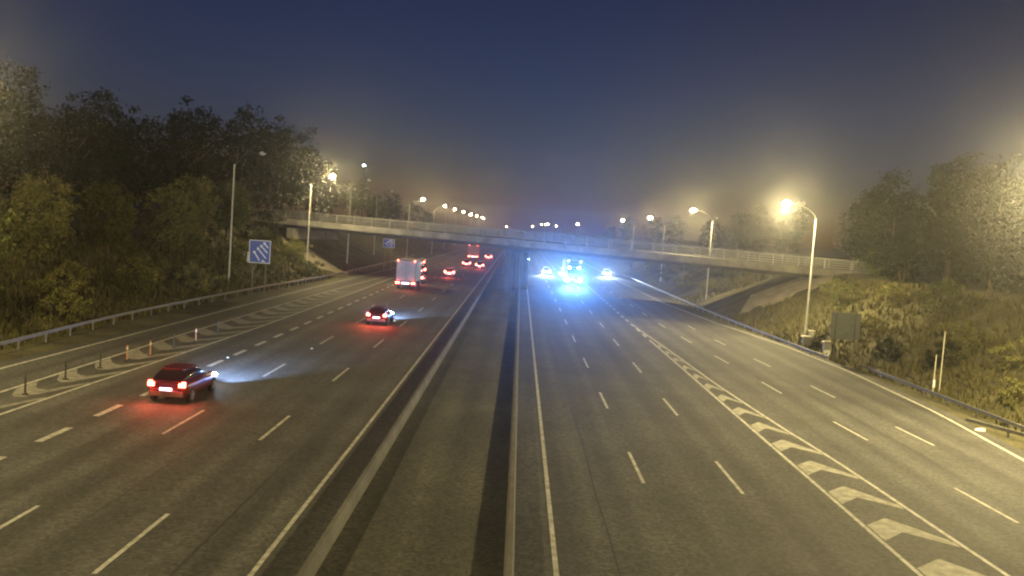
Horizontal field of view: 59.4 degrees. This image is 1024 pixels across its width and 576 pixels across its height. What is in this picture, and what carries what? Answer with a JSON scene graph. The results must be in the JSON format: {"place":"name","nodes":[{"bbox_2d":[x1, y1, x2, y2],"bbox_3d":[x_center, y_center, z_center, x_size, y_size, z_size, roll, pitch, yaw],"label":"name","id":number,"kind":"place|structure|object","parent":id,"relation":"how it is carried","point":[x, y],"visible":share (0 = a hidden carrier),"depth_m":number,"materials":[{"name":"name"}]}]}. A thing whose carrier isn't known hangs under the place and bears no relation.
{"place":"outdoors","nodes":[
{"label":"outdoors","id":0,"kind":"place"},
{"bbox_2d":[0,189,1023,451],"bbox_3d":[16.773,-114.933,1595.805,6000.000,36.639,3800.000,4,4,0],"label":"ground","id":1,"kind":"structure","parent":0,"point":[358,251],"depth_m":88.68,"materials":[{"name":"green plant"}]},
{"bbox_2d":[0,201,18,288],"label":"tree","id":2,"kind":"object","parent":1,"relation":"on","point":[5,238],"visible":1,"depth_m":51.67,"materials":[{"name":"green plant"}]},
{"bbox_2d":[0,64,43,170],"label":"tree","id":3,"kind":"object","parent":1,"relation":"on","point":[5,128],"visible":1,"depth_m":73.03,"materials":[{"name":"green plant"}]},
{"bbox_2d":[0,55,62,211],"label":"tree","id":4,"kind":"object","parent":1,"relation":"on","point":[23,163],"visible":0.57,"depth_m":84.32,"materials":[{"name":"green plant"}]},
{"bbox_2d":[0,172,83,264],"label":"tree","id":5,"kind":"object","parent":1,"relation":"on","point":[41,223],"visible":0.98,"depth_m":67.56,"materials":[{"name":"green plant"}]},
{"bbox_2d":[18,269,94,300],"bbox_3d":[-32.348,-0.049,63.516,5.406,2.754,3.844,4,4,-5],"label":"bush","id":6,"kind":"object","parent":1,"relation":"on","point":[50,277],"visible":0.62,"depth_m":63.12,"materials":[{"name":"green plant"}]},
{"bbox_2d":[30,286,91,321],"bbox_3d":[-30.060,1.388,59.270,3.304,2.846,3.975,5,4,18],"label":"bush","id":7,"kind":"object","parent":1,"relation":"on","point":[66,296],"visible":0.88,"depth_m":59.21,"materials":[{"name":"green plant"}]},
{"bbox_2d":[47,259,93,285],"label":"bush","id":8,"kind":"object","parent":1,"relation":"on","point":[81,272],"visible":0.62,"depth_m":67.82,"materials":[{"name":"green plant"}]},
{"bbox_2d":[21,93,124,213],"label":"tree","id":9,"kind":"object","parent":1,"relation":"on","point":[83,170],"visible":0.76,"depth_m":91.93,"materials":[{"name":"green plant"}]},
{"bbox_2d":[52,86,146,206],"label":"tree","id":10,"kind":"object","parent":1,"relation":"on","point":[124,152],"visible":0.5,"depth_m":102.49,"materials":[{"name":"green plant"}]},
{"bbox_2d":[71,176,142,254],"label":"tree","id":11,"kind":"object","parent":1,"relation":"on","point":[121,220],"visible":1,"depth_m":79.35,"materials":[{"name":"green plant"}]},
{"bbox_2d":[77,105,178,209],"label":"tree","id":12,"kind":"object","parent":1,"relation":"on","point":[149,175],"visible":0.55,"depth_m":114.16,"materials":[{"name":"green plant"}]},
{"bbox_2d":[113,261,161,288],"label":"bush","id":13,"kind":"object","parent":1,"relation":"on","point":[118,271],"visible":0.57,"depth_m":76.14,"materials":[{"name":"green plant"}]},
{"bbox_2d":[126,256,168,281],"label":"bush","id":14,"kind":"object","parent":1,"relation":"on","point":[151,263],"visible":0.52,"depth_m":80.95,"materials":[{"name":"green plant"}]},
{"bbox_2d":[138,183,204,250],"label":"tree","id":15,"kind":"object","parent":1,"relation":"on","point":[169,223],"visible":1,"depth_m":90.19,"materials":[{"name":"green plant"}]},
{"bbox_2d":[154,110,224,206],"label":"tree","id":16,"kind":"object","parent":1,"relation":"on","point":[189,168],"visible":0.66,"depth_m":124.41,"materials":[{"name":"green plant"}]},
{"bbox_2d":[141,95,243,203],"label":"tree","id":17,"kind":"object","parent":1,"relation":"on","point":[222,162],"visible":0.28,"depth_m":136.54,"materials":[{"name":"green plant"}]},
{"bbox_2d":[170,173,224,237],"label":"tree","id":18,"kind":"object","parent":1,"relation":"on","point":[201,188],"visible":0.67,"depth_m":101.27,"materials":[{"name":"green plant"}]},
{"bbox_2d":[173,263,227,295],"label":"bush","id":19,"kind":"object","parent":1,"relation":"on","point":[203,274],"visible":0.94,"depth_m":84.85,"materials":[{"name":"green plant"}]},
{"bbox_2d":[0,255,413,349],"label":"safety barrier","id":20,"kind":"object","parent":1,"relation":"on","point":[45,333],"visible":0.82,"depth_m":68.46,"materials":[{"name":"metal"}]},
{"bbox_2d":[202,177,254,235],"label":"tree","id":21,"kind":"object","parent":1,"relation":"on","point":[240,209],"visible":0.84,"depth_m":112.32,"materials":[{"name":"green plant"}]},
{"bbox_2d":[217,237,248,262],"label":"bush","id":22,"kind":"object","parent":1,"relation":"on","point":[245,245],"visible":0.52,"depth_m":106.28,"materials":[{"name":"green plant"}]},
{"bbox_2d":[222,249,243,266],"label":"bush","id":23,"kind":"object","parent":1,"relation":"on","point":[236,254],"visible":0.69,"depth_m":101.66,"materials":[{"name":"green plant"}]},
{"bbox_2d":[223,259,250,277],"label":"bush","id":24,"kind":"object","parent":1,"relation":"on","point":[239,267],"visible":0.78,"depth_m":97.57,"materials":[{"name":"green plant"}]},
{"bbox_2d":[228,151,266,278],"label":"street lamp","id":25,"kind":"object","parent":1,"relation":"on","point":[262,153],"visible":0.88,"depth_m":93.92,"materials":[{"name":"metal"}]},
{"bbox_2d":[207,101,288,218],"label":"tree","id":26,"kind":"object","parent":1,"relation":"on","point":[252,174],"visible":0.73,"depth_m":148.71,"materials":[{"name":"green plant"}]},
{"bbox_2d":[0,233,515,575],"bbox_3d":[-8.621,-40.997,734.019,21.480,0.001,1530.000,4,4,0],"label":"carriageway","id":27,"kind":"structure","parent":1,"relation":"on","point":[202,492],"depth_m":34.51,"materials":[{"name":"grey asphalt"}]},
{"bbox_2d":[148,363,216,401],"bbox_3d":[-14.957,4.151,41.027,2.040,1.492,4.411,4,4,0],"label":"car","id":28,"kind":"object","parent":27,"relation":"on","point":[187,381],"visible":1,"depth_m":39.37,"materials":[{"name":"red paint"}]},
{"bbox_2d":[366,305,393,324],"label":"car","id":29,"kind":"object","parent":27,"relation":"on","point":[378,313],"visible":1,"depth_m":73.08,"materials":[{"name":"black paint"}]},
{"bbox_2d":[396,258,420,288],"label":"lorry","id":30,"kind":"object","parent":27,"relation":"on","point":[408,270],"visible":1,"depth_m":112.88,"materials":[{"name":"metal"}]},
{"bbox_2d":[444,267,456,276],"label":"car","id":31,"kind":"object","parent":27,"relation":"on","point":[449,272],"visible":1,"depth_m":145.44,"materials":[{"name":"silver metal"}]},
{"bbox_2d":[468,245,478,259],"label":"lorry","id":32,"kind":"object","parent":27,"relation":"on","point":[473,251],"visible":0.94,"depth_m":226.00,"materials":[{"name":"white metal"}]},
{"bbox_2d":[0,290,985,575],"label":"hatched markings","id":33,"kind":"object","parent":27,"relation":"on","point":[884,528],"visible":1,"depth_m":39.43,"materials":[{"name":"paint"}]},
{"bbox_2d":[0,246,1023,575],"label":"road markings","id":34,"kind":"object","parent":27,"relation":"on","point":[316,490],"visible":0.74,"depth_m":37.46,"materials":[{"name":"paint"}]},
{"bbox_2d":[247,240,270,294],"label":"road sign","id":35,"kind":"object","parent":1,"relation":"on","point":[259,251],"visible":0.94,"depth_m":92.20,"materials":[{"name":"metal"}]},
{"bbox_2d":[238,207,286,242],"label":"bush","id":36,"kind":"object","parent":1,"relation":"on","point":[245,233],"visible":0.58,"depth_m":118.55,"materials":[{"name":"green plant"}]},
{"bbox_2d":[244,228,283,257],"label":"bush","id":37,"kind":"object","parent":1,"relation":"on","point":[265,234],"visible":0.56,"depth_m":114.27,"materials":[{"name":"green plant"}]},
{"bbox_2d":[254,232,283,252],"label":"bush","id":38,"kind":"object","parent":1,"relation":"on","point":[273,244],"visible":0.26,"depth_m":119.27,"materials":[{"name":"green plant"}]},
{"bbox_2d":[231,114,316,216],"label":"tree","id":39,"kind":"object","parent":1,"relation":"on","point":[275,179],"visible":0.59,"depth_m":161.64,"materials":[{"name":"green plant"}]},
{"bbox_2d":[264,253,284,272],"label":"bush","id":40,"kind":"object","parent":1,"relation":"on","point":[273,260],"visible":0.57,"depth_m":110.53,"materials":[{"name":"green plant"}]},
{"bbox_2d":[280,243,305,261],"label":"bush","id":41,"kind":"object","parent":1,"relation":"on","point":[295,248],"visible":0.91,"depth_m":122.94,"materials":[{"name":"green plant"}]},
{"bbox_2d":[264,124,325,217],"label":"tree","id":42,"kind":"object","parent":1,"relation":"on","point":[294,206],"visible":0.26,"depth_m":177.26,"materials":[{"name":"green plant"}]},
{"bbox_2d":[283,237,314,258],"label":"bush","id":43,"kind":"object","parent":1,"relation":"on","point":[291,241],"visible":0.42,"depth_m":127.74,"materials":[{"name":"green plant"}]},
{"bbox_2d":[294,260,324,278],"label":"bush","id":44,"kind":"object","parent":1,"relation":"on","point":[309,270],"visible":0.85,"depth_m":118.27,"materials":[{"name":"green plant"}]},
{"bbox_2d":[293,154,345,219],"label":"tree","id":45,"kind":"object","parent":1,"relation":"on","point":[324,200],"visible":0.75,"depth_m":192.18,"materials":[{"name":"green plant"}]},
{"bbox_2d":[306,174,335,262],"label":"street lamp","id":46,"kind":"object","parent":1,"relation":"on","point":[332,175],"visible":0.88,"depth_m":121.88,"materials":[{"name":"metal"}]},
{"bbox_2d":[339,178,371,222],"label":"tree","id":47,"kind":"object","parent":1,"relation":"on","point":[356,203],"visible":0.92,"depth_m":212.64,"materials":[{"name":"green plant"}]},
{"bbox_2d":[346,179,371,263],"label":"street lamp","id":48,"kind":"object","parent":1,"relation":"on","point":[349,218],"visible":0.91,"depth_m":147.74,"materials":[{"name":"metal"}]},
{"bbox_2d":[362,193,389,224],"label":"tree","id":49,"kind":"object","parent":1,"relation":"on","point":[381,212],"visible":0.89,"depth_m":238.42,"materials":[{"name":"green plant"}]},
{"bbox_2d":[383,238,394,263],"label":"road sign","id":50,"kind":"object","parent":1,"relation":"on","point":[388,243],"visible":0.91,"depth_m":153.03,"materials":[{"name":"metal"}]},
{"bbox_2d":[384,192,401,225],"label":"tree","id":51,"kind":"object","parent":1,"relation":"on","point":[392,212],"visible":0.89,"depth_m":273.97,"materials":[{"name":"green plant"}]},
{"bbox_2d":[400,200,424,223],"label":"tree","id":52,"kind":"object","parent":1,"relation":"on","point":[413,213],"visible":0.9,"depth_m":318.61,"materials":[{"name":"green plant"}]},
{"bbox_2d":[315,234,520,575],"bbox_3d":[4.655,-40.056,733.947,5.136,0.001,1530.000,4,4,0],"label":"median strip","id":53,"kind":"object","parent":1,"relation":"on","point":[432,501],"visible":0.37,"depth_m":30.85,"materials":[{"name":"grey concrete"}]},
{"bbox_2d":[296,254,504,575],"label":"median barrier","id":54,"kind":"object","parent":53,"relation":"on","point":[313,562],"visible":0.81,"depth_m":29.39,"materials":[{"name":"concrete"}]},
{"bbox_2d":[503,253,520,575],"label":"median barrier","id":55,"kind":"object","parent":53,"relation":"on","point":[509,544],"visible":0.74,"depth_m":30.39,"materials":[{"name":"concrete"}]},
{"bbox_2d":[419,209,435,229],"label":"tree","id":56,"kind":"object","parent":1,"relation":"on","point":[427,217],"visible":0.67,"depth_m":378.19,"materials":[{"name":"green plant"}]},
{"bbox_2d":[249,208,926,312],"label":"road bridge","id":57,"kind":"structure","parent":1,"relation":"on","point":[331,230],"depth_m":120.13,"materials":[{"name":"concrete"}]},
{"bbox_2d":[602,223,618,241],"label":"tree","id":58,"kind":"object","parent":1,"relation":"on","point":[613,235],"visible":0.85,"depth_m":397.94,"materials":[{"name":"green plant"}]},
{"bbox_2d":[619,216,637,243],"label":"tree","id":59,"kind":"object","parent":1,"relation":"on","point":[627,231],"visible":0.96,"depth_m":318.70,"materials":[{"name":"green plant"}]},
{"bbox_2d":[643,218,668,242],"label":"tree","id":60,"kind":"object","parent":1,"relation":"on","point":[656,236],"visible":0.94,"depth_m":258.35,"materials":[{"name":"green plant"}]},
{"bbox_2d":[657,266,676,283],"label":"bush","id":61,"kind":"object","parent":1,"relation":"on","point":[664,276],"visible":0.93,"depth_m":162.60,"materials":[{"name":"green plant"}]},
{"bbox_2d":[665,215,689,249],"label":"tree","id":62,"kind":"object","parent":1,"relation":"on","point":[676,234],"visible":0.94,"depth_m":218.85,"materials":[{"name":"green plant"}]},
{"bbox_2d":[673,276,698,288],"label":"bush","id":63,"kind":"object","parent":1,"relation":"on","point":[684,279],"visible":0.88,"depth_m":144.92,"materials":[{"name":"green plant"}]},
{"bbox_2d":[680,265,705,279],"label":"bush","id":64,"kind":"object","parent":1,"relation":"on","point":[695,270],"visible":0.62,"depth_m":152.91,"materials":[{"name":"green plant"}]},
{"bbox_2d":[690,209,712,299],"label":"street lamp","id":65,"kind":"object","parent":1,"relation":"on","point":[692,210],"visible":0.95,"depth_m":124.55,"materials":[{"name":"metal"}]},
{"bbox_2d":[698,279,718,293],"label":"bush","id":66,"kind":"object","parent":1,"relation":"on","point":[709,286],"visible":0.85,"depth_m":129.49,"materials":[{"name":"green plant"}]},
{"bbox_2d":[699,217,728,253],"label":"tree","id":67,"kind":"object","parent":1,"relation":"on","point":[715,239],"visible":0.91,"depth_m":190.51,"materials":[{"name":"green plant"}]},
{"bbox_2d":[607,267,829,359],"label":"safety barrier","id":68,"kind":"object","parent":1,"relation":"on","point":[788,342],"visible":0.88,"depth_m":95.53,"materials":[{"name":"metal"}]},
{"bbox_2d":[710,269,739,281],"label":"bush","id":69,"kind":"object","parent":1,"relation":"on","point":[718,273],"visible":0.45,"depth_m":136.44,"materials":[{"name":"green plant"}]},
{"bbox_2d":[724,208,768,256],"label":"tree","id":70,"kind":"object","parent":1,"relation":"on","point":[739,240],"visible":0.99,"depth_m":160.31,"materials":[{"name":"green plant"}]},
{"bbox_2d":[736,201,774,253],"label":"tree","id":71,"kind":"object","parent":1,"relation":"on","point":[761,219],"visible":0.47,"depth_m":173.92,"materials":[{"name":"green plant"}]},
{"bbox_2d":[514,234,1023,575],"bbox_3d":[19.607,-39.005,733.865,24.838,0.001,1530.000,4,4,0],"label":"carriageway","id":72,"kind":"structure","parent":1,"relation":"on","point":[660,521],"depth_m":36.90,"materials":[{"name":"grey asphalt"}]},
{"bbox_2d":[0,257,1023,575],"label":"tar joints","id":73,"kind":"object","parent":72,"relation":"on","point":[374,373],"visible":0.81,"depth_m":33.75,"materials":[{"name":"black asphalt"}]},
{"bbox_2d":[541,267,550,274],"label":"car","id":74,"kind":"object","parent":72,"relation":"on","point":[545,270],"visible":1,"depth_m":175.33,"materials":[{"name":"grey paint"}]},
{"bbox_2d":[562,258,583,285],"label":"articulated lorry","id":75,"kind":"object","parent":72,"relation":"on","point":[571,271],"visible":1,"depth_m":144.86,"materials":[{"name":"blue paint"}]},
{"bbox_2d":[768,199,812,262],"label":"tree","id":76,"kind":"object","parent":1,"relation":"on","point":[791,233],"visible":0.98,"depth_m":146.94,"materials":[{"name":"green plant"}]},
{"bbox_2d":[782,201,816,333],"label":"street lamp","id":77,"kind":"object","parent":1,"relation":"on","point":[808,301],"visible":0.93,"depth_m":83.72,"materials":[{"name":"metal"}]},
{"bbox_2d":[801,335,811,348],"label":"roadside cabinet","id":78,"kind":"object","parent":1,"relation":"on","point":[806,340],"visible":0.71,"depth_m":79.00,"materials":[{"name":"grey metal"}]},
{"bbox_2d":[811,335,827,348],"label":"bush","id":79,"kind":"object","parent":1,"relation":"on","point":[820,340],"visible":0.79,"depth_m":78.41,"materials":[{"name":"green plant"}]},
{"bbox_2d":[822,341,831,358],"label":"roadside cabinet","id":80,"kind":"object","parent":1,"relation":"on","point":[826,346],"visible":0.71,"depth_m":73.62,"materials":[{"name":"grey metal"}]},
{"bbox_2d":[816,277,851,297],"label":"bush","id":81,"kind":"object","parent":1,"relation":"on","point":[828,286],"visible":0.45,"depth_m":95.05,"materials":[{"name":"green plant"}]},
{"bbox_2d":[819,281,863,310],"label":"bush","id":82,"kind":"object","parent":1,"relation":"on","point":[840,288],"visible":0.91,"depth_m":87.68,"materials":[{"name":"green plant"}]},
{"bbox_2d":[829,312,861,364],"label":"road sign","id":83,"kind":"object","parent":1,"relation":"on","point":[845,326],"visible":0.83,"depth_m":70.06,"materials":[{"name":"metal"}]},
{"bbox_2d":[831,201,861,269],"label":"tree","id":84,"kind":"object","parent":1,"relation":"on","point":[851,254],"visible":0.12,"depth_m":131.24,"materials":[{"name":"green plant"}]},
{"bbox_2d":[853,248,895,279],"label":"bush","id":85,"kind":"object","parent":1,"relation":"on","point":[872,271],"visible":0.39,"depth_m":96.26,"materials":[{"name":"green plant"}]},
{"bbox_2d":[861,315,890,334],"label":"bush","id":86,"kind":"object","parent":1,"relation":"on","point":[874,322],"visible":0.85,"depth_m":75.81,"materials":[{"name":"green plant"}]},
{"bbox_2d":[838,184,914,265],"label":"tree","id":87,"kind":"object","parent":1,"relation":"on","point":[855,236],"visible":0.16,"depth_m":106.29,"materials":[{"name":"green plant"}]},
{"bbox_2d":[848,166,929,276],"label":"tree","id":88,"kind":"object","parent":1,"relation":"on","point":[880,191],"visible":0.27,"depth_m":98.06,"materials":[{"name":"green plant"}]},
{"bbox_2d":[871,336,906,362],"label":"bush","id":89,"kind":"object","parent":1,"relation":"on","point":[898,354],"visible":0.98,"depth_m":68.11,"materials":[{"name":"green plant"}]},
{"bbox_2d":[859,184,919,263],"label":"tree","id":90,"kind":"object","parent":1,"relation":"on","point":[897,197],"visible":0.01,"depth_m":114.53,"materials":[{"name":"green plant"}]},
{"bbox_2d":[851,190,929,281],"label":"tree","id":91,"kind":"object","parent":1,"relation":"on","point":[898,242],"visible":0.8,"depth_m":89.77,"materials":[{"name":"green plant"}]},
{"bbox_2d":[875,282,911,306],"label":"bush","id":92,"kind":"object","parent":1,"relation":"on","point":[888,289],"visible":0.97,"depth_m":80.30,"materials":[{"name":"green plant"}]},
{"bbox_2d":[879,248,925,283],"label":"bush","id":93,"kind":"object","parent":1,"relation":"on","point":[914,275],"visible":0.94,"depth_m":87.30,"materials":[{"name":"green plant"}]},
{"bbox_2d":[860,364,1023,429],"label":"safety barrier","id":94,"kind":"object","parent":1,"relation":"on","point":[977,410],"visible":0.88,"depth_m":53.85,"materials":[{"name":"metal"}]},
{"bbox_2d":[914,277,973,313],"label":"bush","id":95,"kind":"object","parent":1,"relation":"on","point":[951,302],"visible":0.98,"depth_m":72.93,"materials":[{"name":"green plant"}]},
{"bbox_2d":[904,160,984,288],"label":"tree","id":96,"kind":"object","parent":1,"relation":"on","point":[937,253],"visible":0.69,"depth_m":79.82,"materials":[{"name":"green plant"}]},
{"bbox_2d":[921,338,968,369],"bbox_3d":[30.425,4.780,63.127,2.982,2.526,3.074,1,5,-36],"label":"bush","id":97,"kind":"object","parent":1,"relation":"on","point":[951,346],"visible":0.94,"depth_m":62.99,"materials":[{"name":"green plant"}]},
{"bbox_2d":[914,175,991,282],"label":"tree","id":98,"kind":"object","parent":1,"relation":"on","point":[932,182],"visible":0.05,"depth_m":87.95,"materials":[{"name":"green plant"}]},
{"bbox_2d":[937,321,992,350],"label":"bush","id":99,"kind":"object","parent":1,"relation":"on","point":[966,337],"visible":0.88,"depth_m":65.98,"materials":[{"name":"green plant"}]},
{"bbox_2d":[915,163,1020,231],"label":"tree","id":100,"kind":"object","parent":1,"relation":"on","point":[982,166],"visible":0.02,"depth_m":106.30,"materials":[{"name":"green plant"}]},
{"bbox_2d":[922,149,1023,285],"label":"tree","id":101,"kind":"object","parent":1,"relation":"on","point":[963,162],"visible":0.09,"depth_m":97.09,"materials":[{"name":"green plant"}]},
{"bbox_2d":[933,162,1023,296],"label":"tree","id":102,"kind":"object","parent":1,"relation":"on","point":[978,241],"visible":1,"depth_m":71.38,"materials":[{"name":"green plant"}]},
{"bbox_2d":[951,179,1023,293],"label":"tree","id":103,"kind":"object","parent":1,"relation":"on","point":[1017,277],"visible":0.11,"depth_m":76.28,"materials":[{"name":"green plant"}]},
{"bbox_2d":[965,418,1023,436],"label":"safety barrier","id":104,"kind":"object","parent":1,"relation":"on","point":[1009,431],"visible":0.89,"depth_m":45.73,"materials":[{"name":"metal"}]},
{"bbox_2d":[987,336,1023,370],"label":"bush","id":105,"kind":"object","parent":1,"relation":"on","point":[1019,358],"visible":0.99,"depth_m":57.16,"materials":[{"name":"green plant"}]},
{"bbox_2d":[996,376,1023,404],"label":"bush","id":106,"kind":"object","parent":1,"relation":"on","point":[1019,386],"visible":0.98,"depth_m":52.90,"materials":[{"name":"green plant"}]},
{"bbox_2d":[1000,170,1023,246],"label":"tree","id":107,"kind":"object","parent":1,"relation":"on","point":[1013,179],"visible":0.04,"depth_m":89.90,"materials":[{"name":"green plant"}]},
{"bbox_2d":[0,0,1023,254],"label":"sky","id":108,"kind":"structure","parent":0,"point":[519,115],"materials":[{"name":"blue"}]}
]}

